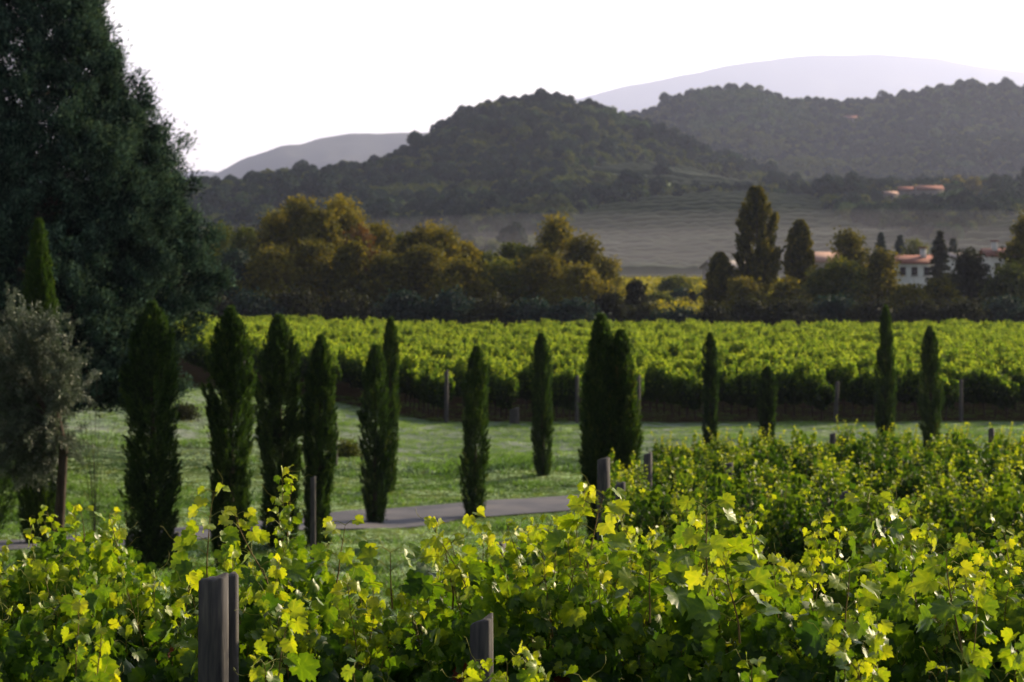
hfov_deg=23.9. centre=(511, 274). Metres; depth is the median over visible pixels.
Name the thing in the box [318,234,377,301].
tree
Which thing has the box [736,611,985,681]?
grapevine
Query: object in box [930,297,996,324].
bush
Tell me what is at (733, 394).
grapevine
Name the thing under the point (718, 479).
grapevine
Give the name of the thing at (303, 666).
grapevine
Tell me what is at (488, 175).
woodland
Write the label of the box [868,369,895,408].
grapevine
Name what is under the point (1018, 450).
grapevine
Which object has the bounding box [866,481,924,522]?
grapevine
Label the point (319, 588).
grapevine
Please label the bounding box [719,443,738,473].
grapevine
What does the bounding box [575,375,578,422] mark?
vineyard post
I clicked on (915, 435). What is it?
grapevine
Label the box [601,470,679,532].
grapevine
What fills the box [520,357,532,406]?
grapevine
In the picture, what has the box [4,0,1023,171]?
sky
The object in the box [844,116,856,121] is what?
house
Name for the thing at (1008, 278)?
tree
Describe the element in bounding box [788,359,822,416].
grapevine
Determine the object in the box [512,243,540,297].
tree
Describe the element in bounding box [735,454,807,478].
grapevine
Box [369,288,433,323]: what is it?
bush
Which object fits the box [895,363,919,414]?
grapevine
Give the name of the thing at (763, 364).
grapevine
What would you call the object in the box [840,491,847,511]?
vineyard post
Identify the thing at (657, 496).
grapevine
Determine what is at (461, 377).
grapevine
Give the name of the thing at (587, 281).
tree
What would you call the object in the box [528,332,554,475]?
cypress
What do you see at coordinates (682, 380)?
grapevine
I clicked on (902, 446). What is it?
grapevine
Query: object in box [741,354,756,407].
grapevine
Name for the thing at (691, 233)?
hillside vineyard
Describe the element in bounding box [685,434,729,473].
grapevine
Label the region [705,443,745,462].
grapevine
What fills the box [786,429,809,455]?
grapevine
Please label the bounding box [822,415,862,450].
grapevine
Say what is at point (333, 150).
mountain
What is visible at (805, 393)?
grapevine
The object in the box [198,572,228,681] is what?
vineyard post
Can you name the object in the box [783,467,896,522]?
grapevine
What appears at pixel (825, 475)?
grapevine
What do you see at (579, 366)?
grapevine
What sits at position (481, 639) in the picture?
vineyard post
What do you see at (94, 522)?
bare sapling
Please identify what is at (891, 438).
grapevine
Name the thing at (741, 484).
grapevine
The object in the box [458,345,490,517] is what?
cypress
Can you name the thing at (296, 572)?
vine shoot
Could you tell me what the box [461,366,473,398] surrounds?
grapevine
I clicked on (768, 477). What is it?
grapevine
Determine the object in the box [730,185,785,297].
poplar
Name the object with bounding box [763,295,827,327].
bush
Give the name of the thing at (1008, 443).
grapevine
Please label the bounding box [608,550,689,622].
vine shoot
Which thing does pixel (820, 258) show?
house
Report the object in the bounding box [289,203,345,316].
tree
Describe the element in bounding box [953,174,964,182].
tree
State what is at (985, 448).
grapevine
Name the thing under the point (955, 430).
grapevine
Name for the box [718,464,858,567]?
grapevine
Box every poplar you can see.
[702,251,734,309]
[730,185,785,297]
[782,219,818,288]
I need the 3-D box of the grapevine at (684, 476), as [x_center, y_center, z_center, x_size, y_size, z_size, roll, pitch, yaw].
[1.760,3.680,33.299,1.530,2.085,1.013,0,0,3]
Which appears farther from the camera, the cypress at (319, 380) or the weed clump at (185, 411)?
the weed clump at (185, 411)
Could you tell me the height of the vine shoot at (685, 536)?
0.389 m
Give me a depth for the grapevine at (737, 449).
42.61 m
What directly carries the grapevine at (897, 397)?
on the ground at (102, 454)
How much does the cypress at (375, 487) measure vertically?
4.946 m
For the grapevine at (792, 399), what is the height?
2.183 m
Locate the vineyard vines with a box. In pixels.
[174,312,1023,398]
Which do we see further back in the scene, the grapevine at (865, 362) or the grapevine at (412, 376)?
the grapevine at (865, 362)
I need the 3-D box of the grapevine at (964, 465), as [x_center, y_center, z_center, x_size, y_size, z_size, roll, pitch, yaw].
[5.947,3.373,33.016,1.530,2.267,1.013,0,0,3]
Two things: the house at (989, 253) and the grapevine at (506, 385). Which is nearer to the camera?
the grapevine at (506, 385)
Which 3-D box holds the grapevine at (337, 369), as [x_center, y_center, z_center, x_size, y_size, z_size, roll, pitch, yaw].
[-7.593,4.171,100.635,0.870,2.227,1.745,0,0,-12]
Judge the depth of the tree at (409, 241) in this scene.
249.21 m
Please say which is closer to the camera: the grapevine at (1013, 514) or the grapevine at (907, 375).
the grapevine at (1013, 514)
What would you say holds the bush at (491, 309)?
on the ground at (102, 454)
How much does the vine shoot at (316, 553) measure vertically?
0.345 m
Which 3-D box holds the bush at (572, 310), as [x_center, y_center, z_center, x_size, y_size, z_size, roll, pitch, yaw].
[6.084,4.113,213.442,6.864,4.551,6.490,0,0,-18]
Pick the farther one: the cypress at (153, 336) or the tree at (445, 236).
the tree at (445, 236)
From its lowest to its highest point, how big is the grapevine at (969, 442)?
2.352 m
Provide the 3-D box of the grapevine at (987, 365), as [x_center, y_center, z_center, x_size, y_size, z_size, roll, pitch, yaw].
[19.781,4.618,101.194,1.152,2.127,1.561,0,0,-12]
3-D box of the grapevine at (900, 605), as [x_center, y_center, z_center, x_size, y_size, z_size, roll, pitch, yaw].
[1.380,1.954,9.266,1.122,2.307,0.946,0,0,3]
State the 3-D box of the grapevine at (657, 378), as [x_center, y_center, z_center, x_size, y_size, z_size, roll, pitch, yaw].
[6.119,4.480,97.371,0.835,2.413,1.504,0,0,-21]
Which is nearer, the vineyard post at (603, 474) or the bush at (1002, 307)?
the vineyard post at (603, 474)
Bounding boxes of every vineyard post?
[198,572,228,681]
[444,370,448,422]
[470,613,492,681]
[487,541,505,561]
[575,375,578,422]
[597,457,609,540]
[614,482,625,530]
[636,375,640,422]
[643,451,651,490]
[725,462,732,478]
[829,432,835,446]
[833,381,838,422]
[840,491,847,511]
[959,379,962,421]
[988,428,994,454]
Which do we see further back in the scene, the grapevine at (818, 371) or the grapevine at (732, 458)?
the grapevine at (818, 371)
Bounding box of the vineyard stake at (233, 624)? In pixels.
[229,571,238,681]
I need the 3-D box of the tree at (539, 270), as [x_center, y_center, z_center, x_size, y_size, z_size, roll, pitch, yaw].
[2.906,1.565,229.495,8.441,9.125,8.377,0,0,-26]
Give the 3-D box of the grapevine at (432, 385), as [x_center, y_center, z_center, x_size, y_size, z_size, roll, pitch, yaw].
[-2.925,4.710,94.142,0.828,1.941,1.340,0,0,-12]
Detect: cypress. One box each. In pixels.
[0,377,20,531]
[14,217,66,543]
[116,299,183,570]
[200,305,258,565]
[251,313,321,547]
[298,333,339,547]
[356,343,394,522]
[378,316,401,491]
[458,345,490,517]
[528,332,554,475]
[576,312,644,540]
[700,332,719,445]
[757,365,778,444]
[874,305,897,446]
[916,325,945,448]
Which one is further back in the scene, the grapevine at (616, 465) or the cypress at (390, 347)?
the cypress at (390, 347)
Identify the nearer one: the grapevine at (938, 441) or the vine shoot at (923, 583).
the vine shoot at (923, 583)
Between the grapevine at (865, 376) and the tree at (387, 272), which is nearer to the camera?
the grapevine at (865, 376)
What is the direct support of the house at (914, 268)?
on the ground at (102, 454)
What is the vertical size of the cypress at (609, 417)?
5.058 m
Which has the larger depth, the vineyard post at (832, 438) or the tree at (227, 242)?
the tree at (227, 242)
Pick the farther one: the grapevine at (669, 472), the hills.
the hills
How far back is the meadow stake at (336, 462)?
76.99 m
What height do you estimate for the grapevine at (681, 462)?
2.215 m
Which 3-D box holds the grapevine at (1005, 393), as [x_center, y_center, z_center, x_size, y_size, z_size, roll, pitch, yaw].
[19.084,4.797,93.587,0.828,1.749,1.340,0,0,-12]
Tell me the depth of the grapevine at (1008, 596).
9.09 m
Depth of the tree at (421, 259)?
230.62 m
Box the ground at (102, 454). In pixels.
[0,278,1023,625]
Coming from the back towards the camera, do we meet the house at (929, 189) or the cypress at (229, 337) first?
the house at (929, 189)
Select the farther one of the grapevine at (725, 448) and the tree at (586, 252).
the tree at (586, 252)
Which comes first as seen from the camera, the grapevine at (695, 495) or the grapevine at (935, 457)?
the grapevine at (695, 495)
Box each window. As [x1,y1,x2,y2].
[899,266,906,276]
[911,266,918,276]
[923,266,930,276]
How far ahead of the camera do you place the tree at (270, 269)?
228.71 m
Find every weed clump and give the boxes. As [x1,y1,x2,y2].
[170,400,203,420]
[327,434,368,457]
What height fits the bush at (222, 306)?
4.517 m
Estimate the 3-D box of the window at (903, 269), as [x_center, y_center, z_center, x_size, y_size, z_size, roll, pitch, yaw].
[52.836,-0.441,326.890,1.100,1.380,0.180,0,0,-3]
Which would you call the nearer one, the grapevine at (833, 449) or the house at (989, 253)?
the grapevine at (833, 449)
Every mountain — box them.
[88,171,217,180]
[210,132,427,179]
[576,54,1023,112]
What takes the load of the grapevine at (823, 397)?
on the ground at (102, 454)
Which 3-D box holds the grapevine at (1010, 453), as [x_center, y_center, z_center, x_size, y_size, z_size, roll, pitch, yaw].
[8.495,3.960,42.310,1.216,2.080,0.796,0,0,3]
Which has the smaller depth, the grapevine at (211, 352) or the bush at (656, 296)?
the grapevine at (211, 352)
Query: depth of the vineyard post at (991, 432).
48.95 m
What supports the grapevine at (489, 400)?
on the ground at (102, 454)
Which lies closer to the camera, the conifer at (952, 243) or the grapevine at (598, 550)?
the grapevine at (598, 550)
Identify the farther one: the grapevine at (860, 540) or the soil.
the soil
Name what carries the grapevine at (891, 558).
on the ground at (102, 454)
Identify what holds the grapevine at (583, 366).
on the ground at (102, 454)
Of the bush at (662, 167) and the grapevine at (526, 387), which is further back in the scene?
the bush at (662, 167)
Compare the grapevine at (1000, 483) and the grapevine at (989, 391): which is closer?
the grapevine at (1000, 483)
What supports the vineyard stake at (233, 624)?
on the ground at (102, 454)
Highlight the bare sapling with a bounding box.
[66,385,119,531]
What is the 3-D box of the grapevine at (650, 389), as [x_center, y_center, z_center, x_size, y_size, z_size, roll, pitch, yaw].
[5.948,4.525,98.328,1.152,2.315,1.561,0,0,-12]
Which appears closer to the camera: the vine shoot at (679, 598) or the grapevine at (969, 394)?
the vine shoot at (679, 598)
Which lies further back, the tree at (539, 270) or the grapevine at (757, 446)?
the tree at (539, 270)
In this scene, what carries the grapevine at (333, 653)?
on the ground at (102, 454)
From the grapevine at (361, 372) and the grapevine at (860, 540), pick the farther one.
the grapevine at (361, 372)
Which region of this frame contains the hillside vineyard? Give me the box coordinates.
[532,160,1023,275]
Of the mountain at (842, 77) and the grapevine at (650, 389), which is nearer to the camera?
the grapevine at (650, 389)
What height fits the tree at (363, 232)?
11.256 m
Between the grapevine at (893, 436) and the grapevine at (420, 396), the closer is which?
the grapevine at (893, 436)
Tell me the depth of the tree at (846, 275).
229.25 m
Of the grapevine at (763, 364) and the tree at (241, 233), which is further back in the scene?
the tree at (241, 233)
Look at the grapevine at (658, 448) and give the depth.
49.47 m
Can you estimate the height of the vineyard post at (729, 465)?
2.058 m
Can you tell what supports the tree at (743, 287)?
on the ground at (102, 454)
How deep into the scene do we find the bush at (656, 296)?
289.16 m
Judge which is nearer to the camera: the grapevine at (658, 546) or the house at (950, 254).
the grapevine at (658, 546)
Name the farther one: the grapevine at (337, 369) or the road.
the grapevine at (337, 369)
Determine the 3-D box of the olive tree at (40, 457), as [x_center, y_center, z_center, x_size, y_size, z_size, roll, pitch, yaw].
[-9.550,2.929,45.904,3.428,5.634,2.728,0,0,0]
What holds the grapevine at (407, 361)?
on the ground at (102, 454)
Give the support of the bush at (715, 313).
on the ground at (102, 454)
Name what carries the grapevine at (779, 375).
on the ground at (102, 454)
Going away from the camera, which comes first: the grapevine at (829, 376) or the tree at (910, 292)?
the grapevine at (829, 376)
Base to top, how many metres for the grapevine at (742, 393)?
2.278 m
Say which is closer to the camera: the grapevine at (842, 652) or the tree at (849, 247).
the grapevine at (842, 652)
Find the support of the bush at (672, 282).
on the ground at (102, 454)
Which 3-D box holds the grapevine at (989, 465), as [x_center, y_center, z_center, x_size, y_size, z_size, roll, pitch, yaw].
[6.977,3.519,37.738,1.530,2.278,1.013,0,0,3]
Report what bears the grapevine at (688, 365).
on the ground at (102, 454)
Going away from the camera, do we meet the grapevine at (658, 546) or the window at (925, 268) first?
the grapevine at (658, 546)
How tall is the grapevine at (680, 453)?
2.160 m
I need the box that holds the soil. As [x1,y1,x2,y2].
[176,357,1023,421]
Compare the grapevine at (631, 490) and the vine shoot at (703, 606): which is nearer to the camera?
the vine shoot at (703, 606)
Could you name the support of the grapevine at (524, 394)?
on the ground at (102, 454)
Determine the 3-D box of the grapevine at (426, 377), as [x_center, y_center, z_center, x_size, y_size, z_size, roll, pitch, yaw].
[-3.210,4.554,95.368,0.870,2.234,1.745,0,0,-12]
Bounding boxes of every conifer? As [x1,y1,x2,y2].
[0,0,241,424]
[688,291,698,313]
[874,232,886,251]
[893,234,905,254]
[924,230,952,282]
[929,240,934,254]
[948,238,957,252]
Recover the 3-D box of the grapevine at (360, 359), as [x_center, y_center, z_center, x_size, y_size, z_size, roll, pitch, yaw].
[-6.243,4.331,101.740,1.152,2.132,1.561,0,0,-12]
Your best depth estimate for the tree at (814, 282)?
229.07 m
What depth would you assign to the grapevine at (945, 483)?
28.43 m
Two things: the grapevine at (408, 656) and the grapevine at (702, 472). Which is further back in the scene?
the grapevine at (702, 472)
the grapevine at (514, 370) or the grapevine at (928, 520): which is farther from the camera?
the grapevine at (514, 370)
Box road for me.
[0,495,578,549]
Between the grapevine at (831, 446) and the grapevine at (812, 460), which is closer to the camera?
the grapevine at (812, 460)
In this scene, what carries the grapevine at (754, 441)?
on the ground at (102, 454)
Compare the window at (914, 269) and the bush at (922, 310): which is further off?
the window at (914, 269)
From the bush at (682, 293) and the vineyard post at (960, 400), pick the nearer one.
the vineyard post at (960, 400)
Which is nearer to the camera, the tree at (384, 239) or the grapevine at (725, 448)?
the grapevine at (725, 448)
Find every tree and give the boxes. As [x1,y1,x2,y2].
[0,282,102,532]
[196,219,236,283]
[201,243,276,302]
[211,224,258,296]
[232,242,317,304]
[240,205,298,298]
[267,193,321,285]
[278,233,349,314]
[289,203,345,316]
[302,193,386,271]
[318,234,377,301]
[330,222,380,281]
[352,246,420,320]
[369,219,398,256]
[387,218,441,285]
[393,239,457,301]
[394,229,418,245]
[408,223,479,280]
[420,250,503,309]
[456,239,490,294]
[473,253,543,306]
[479,250,498,299]
[490,240,529,268]
[500,244,579,307]
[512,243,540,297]
[532,210,580,265]
[540,260,622,313]
[560,228,619,278]
[590,253,627,296]
[719,275,771,314]
[765,274,816,313]
[798,265,845,306]
[815,254,876,306]
[825,225,871,302]
[859,245,906,301]
[886,281,938,312]
[899,237,930,254]
[920,274,967,310]
[935,178,952,184]
[941,246,993,318]
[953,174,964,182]
[960,175,982,192]
[976,258,1023,306]
[995,210,1023,280]
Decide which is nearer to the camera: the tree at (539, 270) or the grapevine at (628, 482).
the grapevine at (628, 482)
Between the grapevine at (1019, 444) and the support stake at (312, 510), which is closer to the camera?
the grapevine at (1019, 444)
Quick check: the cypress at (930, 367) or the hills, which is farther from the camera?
the hills
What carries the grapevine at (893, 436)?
on the ground at (102, 454)
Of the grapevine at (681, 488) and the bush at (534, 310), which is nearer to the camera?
the grapevine at (681, 488)
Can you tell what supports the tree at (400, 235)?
on the ground at (102, 454)
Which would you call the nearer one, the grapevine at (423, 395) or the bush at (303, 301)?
the grapevine at (423, 395)
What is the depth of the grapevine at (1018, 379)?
97.19 m
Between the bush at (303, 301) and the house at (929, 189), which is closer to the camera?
the bush at (303, 301)
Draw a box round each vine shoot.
[52,491,112,551]
[169,471,240,588]
[218,506,307,586]
[305,514,372,582]
[342,537,424,608]
[404,532,489,608]
[545,474,630,578]
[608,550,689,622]
[657,492,759,595]
[684,543,782,642]
[795,556,888,665]
[844,491,907,563]
[910,537,998,653]
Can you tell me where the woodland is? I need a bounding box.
[19,77,1023,269]
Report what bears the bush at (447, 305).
on the ground at (102, 454)
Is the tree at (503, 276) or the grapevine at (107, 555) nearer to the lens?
the grapevine at (107, 555)
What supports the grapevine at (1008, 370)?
on the ground at (102, 454)
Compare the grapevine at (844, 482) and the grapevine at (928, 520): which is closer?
the grapevine at (928, 520)
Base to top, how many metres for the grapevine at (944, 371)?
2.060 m
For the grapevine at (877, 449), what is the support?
on the ground at (102, 454)
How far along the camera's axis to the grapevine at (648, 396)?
99.36 m
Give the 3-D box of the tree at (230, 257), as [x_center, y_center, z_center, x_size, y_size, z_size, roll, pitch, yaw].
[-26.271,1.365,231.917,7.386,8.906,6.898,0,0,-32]
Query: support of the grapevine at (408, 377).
on the ground at (102, 454)
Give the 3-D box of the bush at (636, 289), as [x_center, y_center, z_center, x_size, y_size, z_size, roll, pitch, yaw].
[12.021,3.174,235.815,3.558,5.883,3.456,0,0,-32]
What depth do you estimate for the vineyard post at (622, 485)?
25.46 m
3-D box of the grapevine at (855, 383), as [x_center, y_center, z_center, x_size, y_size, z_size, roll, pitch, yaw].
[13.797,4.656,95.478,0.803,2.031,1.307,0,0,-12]
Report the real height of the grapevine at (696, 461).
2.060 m
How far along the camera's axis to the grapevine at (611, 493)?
26.10 m
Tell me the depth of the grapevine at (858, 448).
37.59 m
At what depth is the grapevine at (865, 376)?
94.50 m
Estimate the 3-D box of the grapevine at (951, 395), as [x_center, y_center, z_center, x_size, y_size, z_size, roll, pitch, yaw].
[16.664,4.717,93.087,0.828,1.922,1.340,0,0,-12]
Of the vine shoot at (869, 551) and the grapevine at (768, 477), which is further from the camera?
the grapevine at (768, 477)
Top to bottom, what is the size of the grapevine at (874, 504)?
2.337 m
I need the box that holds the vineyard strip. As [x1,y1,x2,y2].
[615,276,779,313]
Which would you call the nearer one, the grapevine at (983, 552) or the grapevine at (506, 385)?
the grapevine at (983, 552)
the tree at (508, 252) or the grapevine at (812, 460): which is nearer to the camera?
the grapevine at (812, 460)
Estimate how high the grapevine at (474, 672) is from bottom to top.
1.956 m
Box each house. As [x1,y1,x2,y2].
[699,260,738,280]
[814,252,838,268]
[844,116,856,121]
[868,247,932,290]
[882,191,898,199]
[897,187,914,195]
[913,185,944,195]
[943,252,963,296]
[979,240,1004,278]
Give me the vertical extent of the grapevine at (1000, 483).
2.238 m
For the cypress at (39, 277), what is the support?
on the ground at (102, 454)
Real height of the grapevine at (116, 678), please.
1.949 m
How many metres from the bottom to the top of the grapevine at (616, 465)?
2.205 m
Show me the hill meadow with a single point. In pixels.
(674, 274)
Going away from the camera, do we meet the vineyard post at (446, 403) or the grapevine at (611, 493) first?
the grapevine at (611, 493)
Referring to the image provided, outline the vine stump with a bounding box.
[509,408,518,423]
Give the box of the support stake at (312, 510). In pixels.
[310,476,315,560]
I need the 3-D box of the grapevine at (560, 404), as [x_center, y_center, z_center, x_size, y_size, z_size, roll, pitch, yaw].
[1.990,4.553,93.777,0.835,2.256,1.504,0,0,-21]
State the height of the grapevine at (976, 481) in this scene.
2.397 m
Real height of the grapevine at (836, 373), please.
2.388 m
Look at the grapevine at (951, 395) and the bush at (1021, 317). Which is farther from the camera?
the bush at (1021, 317)
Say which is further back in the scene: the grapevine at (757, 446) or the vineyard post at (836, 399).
the vineyard post at (836, 399)
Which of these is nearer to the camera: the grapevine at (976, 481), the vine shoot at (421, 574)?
the vine shoot at (421, 574)
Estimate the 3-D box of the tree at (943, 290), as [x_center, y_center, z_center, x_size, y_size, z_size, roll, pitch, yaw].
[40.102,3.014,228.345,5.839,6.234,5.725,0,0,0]
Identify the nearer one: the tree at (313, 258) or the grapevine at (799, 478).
the grapevine at (799, 478)
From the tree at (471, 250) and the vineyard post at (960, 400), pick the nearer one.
the vineyard post at (960, 400)
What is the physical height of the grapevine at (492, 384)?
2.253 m
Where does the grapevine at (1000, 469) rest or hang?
on the ground at (102, 454)
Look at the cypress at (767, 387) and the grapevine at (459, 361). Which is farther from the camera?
the grapevine at (459, 361)
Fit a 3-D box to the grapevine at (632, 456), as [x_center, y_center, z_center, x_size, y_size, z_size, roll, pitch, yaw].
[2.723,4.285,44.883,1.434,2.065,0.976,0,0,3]
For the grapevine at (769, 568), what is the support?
on the ground at (102, 454)
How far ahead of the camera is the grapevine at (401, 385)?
101.48 m
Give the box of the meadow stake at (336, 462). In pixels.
[334,422,337,465]
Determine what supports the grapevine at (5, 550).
on the ground at (102, 454)
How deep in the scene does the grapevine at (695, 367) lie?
100.93 m
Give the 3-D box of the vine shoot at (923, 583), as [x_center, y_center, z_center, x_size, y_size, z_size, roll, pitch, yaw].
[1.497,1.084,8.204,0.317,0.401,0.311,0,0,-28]
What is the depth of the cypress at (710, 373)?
82.23 m
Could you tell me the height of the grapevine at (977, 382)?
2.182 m
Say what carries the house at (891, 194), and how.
on the hills
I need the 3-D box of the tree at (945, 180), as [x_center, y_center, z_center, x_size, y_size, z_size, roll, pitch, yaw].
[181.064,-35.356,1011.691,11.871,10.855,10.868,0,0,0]
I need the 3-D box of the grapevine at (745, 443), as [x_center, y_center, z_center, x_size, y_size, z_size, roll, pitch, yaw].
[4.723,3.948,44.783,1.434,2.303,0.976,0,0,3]
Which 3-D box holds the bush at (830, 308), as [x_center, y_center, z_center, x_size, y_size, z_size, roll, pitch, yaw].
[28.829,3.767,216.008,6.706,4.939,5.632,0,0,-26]
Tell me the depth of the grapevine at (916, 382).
95.42 m
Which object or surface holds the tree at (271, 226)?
on the ground at (102, 454)
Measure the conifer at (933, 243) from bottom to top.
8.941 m
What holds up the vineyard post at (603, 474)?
on the ground at (102, 454)
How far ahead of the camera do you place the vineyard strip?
334.81 m
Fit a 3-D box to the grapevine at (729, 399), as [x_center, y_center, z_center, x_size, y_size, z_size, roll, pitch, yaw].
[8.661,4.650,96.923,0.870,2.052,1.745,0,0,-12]
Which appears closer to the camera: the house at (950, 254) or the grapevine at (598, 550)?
the grapevine at (598, 550)
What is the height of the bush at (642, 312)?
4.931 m
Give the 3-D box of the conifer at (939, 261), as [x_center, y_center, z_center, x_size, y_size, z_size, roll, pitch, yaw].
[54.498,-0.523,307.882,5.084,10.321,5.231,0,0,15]
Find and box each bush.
[200,292,242,319]
[211,286,295,319]
[270,283,323,321]
[311,287,386,323]
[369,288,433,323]
[420,284,479,325]
[457,292,518,327]
[493,294,565,325]
[545,296,616,325]
[588,287,633,322]
[613,299,661,324]
[622,277,654,309]
[645,301,708,326]
[647,291,681,308]
[650,159,673,175]
[651,273,700,294]
[667,286,689,303]
[691,299,749,325]
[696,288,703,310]
[725,293,775,325]
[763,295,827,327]
[806,290,861,323]
[838,295,909,326]
[892,295,955,324]
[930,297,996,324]
[975,293,1023,323]
[1011,308,1023,322]
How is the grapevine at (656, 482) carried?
on the ground at (102, 454)
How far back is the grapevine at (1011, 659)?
7.17 m
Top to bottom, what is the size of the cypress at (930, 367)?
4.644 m
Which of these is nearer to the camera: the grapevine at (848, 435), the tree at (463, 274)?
the grapevine at (848, 435)
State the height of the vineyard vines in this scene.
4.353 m
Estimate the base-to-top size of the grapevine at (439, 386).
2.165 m
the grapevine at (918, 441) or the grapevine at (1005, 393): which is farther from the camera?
the grapevine at (1005, 393)
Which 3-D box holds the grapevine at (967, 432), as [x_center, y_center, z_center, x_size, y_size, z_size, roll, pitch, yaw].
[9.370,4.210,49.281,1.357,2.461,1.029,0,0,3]
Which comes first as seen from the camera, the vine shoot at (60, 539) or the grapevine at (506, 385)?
the vine shoot at (60, 539)
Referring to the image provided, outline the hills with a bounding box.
[13,105,1020,277]
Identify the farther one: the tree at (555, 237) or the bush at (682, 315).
the tree at (555, 237)
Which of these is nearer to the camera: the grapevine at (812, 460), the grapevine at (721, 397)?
the grapevine at (812, 460)
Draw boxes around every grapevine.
[0,499,217,664]
[0,539,30,607]
[0,553,54,681]
[0,579,31,631]
[0,653,123,681]
[4,537,297,681]
[7,504,164,620]
[26,592,329,681]
[185,464,390,642]
[207,340,227,363]
[234,548,549,681]
[324,476,595,666]
[328,349,341,387]
[340,636,642,681]
[348,354,367,396]
[359,358,367,385]
[398,352,426,406]
[398,361,406,404]
[405,367,417,408]
[409,364,429,410]
[413,368,434,414]
[414,372,427,411]
[416,505,764,681]
[419,362,438,416]
[428,374,443,417]
[434,367,455,419]
[451,355,468,406]
[456,362,468,402]
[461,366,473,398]
[483,359,493,414]
[486,359,504,415]
[488,363,513,417]
[493,365,519,418]
[512,364,522,407]
[516,365,528,409]
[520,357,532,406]
[525,357,552,392]
[537,503,764,670]
[548,369,558,416]
[551,364,572,418]
[556,362,582,420]
[558,493,770,677]
[574,354,587,400]
[578,359,586,389]
[584,465,694,511]
[594,482,706,549]
[596,463,653,518]
[597,460,710,553]
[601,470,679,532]
[605,489,744,556]
[608,448,638,482]
[610,464,675,485]
[620,451,642,477]
[630,446,685,475]
[634,362,645,397]
[636,367,647,408]
[637,465,681,494]
[641,361,655,410]
[643,358,675,411]
[645,431,686,463]
[651,356,675,413]
[653,437,700,467]
[653,448,749,489]
[660,443,724,496]
[661,364,679,414]
[668,368,686,416]
[670,447,722,486]
[671,470,766,522]
[673,365,698,417]
[679,479,754,498]
[680,359,698,374]
[682,369,703,419]
[683,431,729,469]
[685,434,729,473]
[688,356,702,408]
[694,450,791,525]
[697,465,825,564]
[698,364,706,381]
[702,435,753,473]
[704,427,733,459]
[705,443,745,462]
[718,364,730,412]
[718,365,735,414]
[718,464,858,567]
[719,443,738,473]
[723,368,745,415]
[723,529,863,583]
[726,479,996,681]
[728,427,797,460]
[730,450,842,508]
[730,484,1017,681]
[734,362,757,417]
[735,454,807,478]
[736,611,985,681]
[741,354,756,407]
[741,433,813,487]
[742,360,764,418]
[742,423,784,454]
[745,430,798,468]
[747,358,778,370]
[747,431,790,455]
[765,444,865,522]
[772,360,792,413]
[773,390,783,412]
[782,363,800,415]
[782,460,869,519]
[783,426,806,464]
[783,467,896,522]
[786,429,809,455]
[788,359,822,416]
[793,427,891,487]
[796,366,822,418]
[798,427,892,486]
[805,368,834,420]
[815,365,825,374]
[821,356,841,402]
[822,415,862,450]
[823,436,841,455]
[824,356,857,412]
[824,438,853,462]
[825,490,967,571]
[829,458,910,500]
[837,361,860,414]
[840,470,922,558]
[849,371,868,415]
[850,425,900,466]
[852,366,876,417]
[856,357,876,407]
[859,423,904,460]
[865,454,919,477]
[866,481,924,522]
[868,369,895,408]
[875,514,1023,577]
[883,426,905,454]
[890,440,1004,501]
[890,442,958,495]
[893,437,918,458]
[893,459,971,527]
[894,365,911,413]
[894,368,902,411]
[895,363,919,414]
[895,424,926,456]
[896,427,924,462]
[901,435,928,466]
[904,454,973,521]
[906,473,978,538]
[906,479,1023,547]
[909,426,1008,483]
[911,363,931,404]
[917,430,961,452]
[918,422,982,463]
[920,524,1023,640]
[938,375,958,419]
[938,454,1023,561]
[939,363,957,411]
[940,362,960,409]
[944,424,958,442]
[945,423,977,450]
[947,578,1023,681]
[951,363,970,412]
[959,362,984,414]
[959,461,1023,508]
[968,469,993,519]
[969,363,994,415]
[973,360,1001,405]
[975,474,1017,499]
[976,440,1009,459]
[976,527,1023,681]
[982,367,1010,417]
[982,421,1021,451]
[982,431,1023,483]
[989,443,1020,467]
[990,454,1023,472]
[993,376,1019,418]
[994,360,1011,410]
[997,462,1010,486]
[1003,360,1023,412]
[1004,535,1023,553]
[1011,361,1023,401]
[1012,438,1023,460]
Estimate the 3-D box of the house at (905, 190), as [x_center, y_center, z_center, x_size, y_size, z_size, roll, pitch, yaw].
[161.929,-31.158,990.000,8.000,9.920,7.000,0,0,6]
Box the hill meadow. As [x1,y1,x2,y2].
[590,169,983,274]
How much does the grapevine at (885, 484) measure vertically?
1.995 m
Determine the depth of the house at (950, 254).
346.02 m
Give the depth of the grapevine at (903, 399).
97.30 m
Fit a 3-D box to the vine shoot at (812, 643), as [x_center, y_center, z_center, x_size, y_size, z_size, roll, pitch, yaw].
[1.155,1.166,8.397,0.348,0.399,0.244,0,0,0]
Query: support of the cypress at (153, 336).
on the ground at (102, 454)
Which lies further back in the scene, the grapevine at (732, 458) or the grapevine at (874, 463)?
the grapevine at (732, 458)
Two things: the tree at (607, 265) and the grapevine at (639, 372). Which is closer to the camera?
the grapevine at (639, 372)
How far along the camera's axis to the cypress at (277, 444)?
52.78 m
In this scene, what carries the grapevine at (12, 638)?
on the ground at (102, 454)

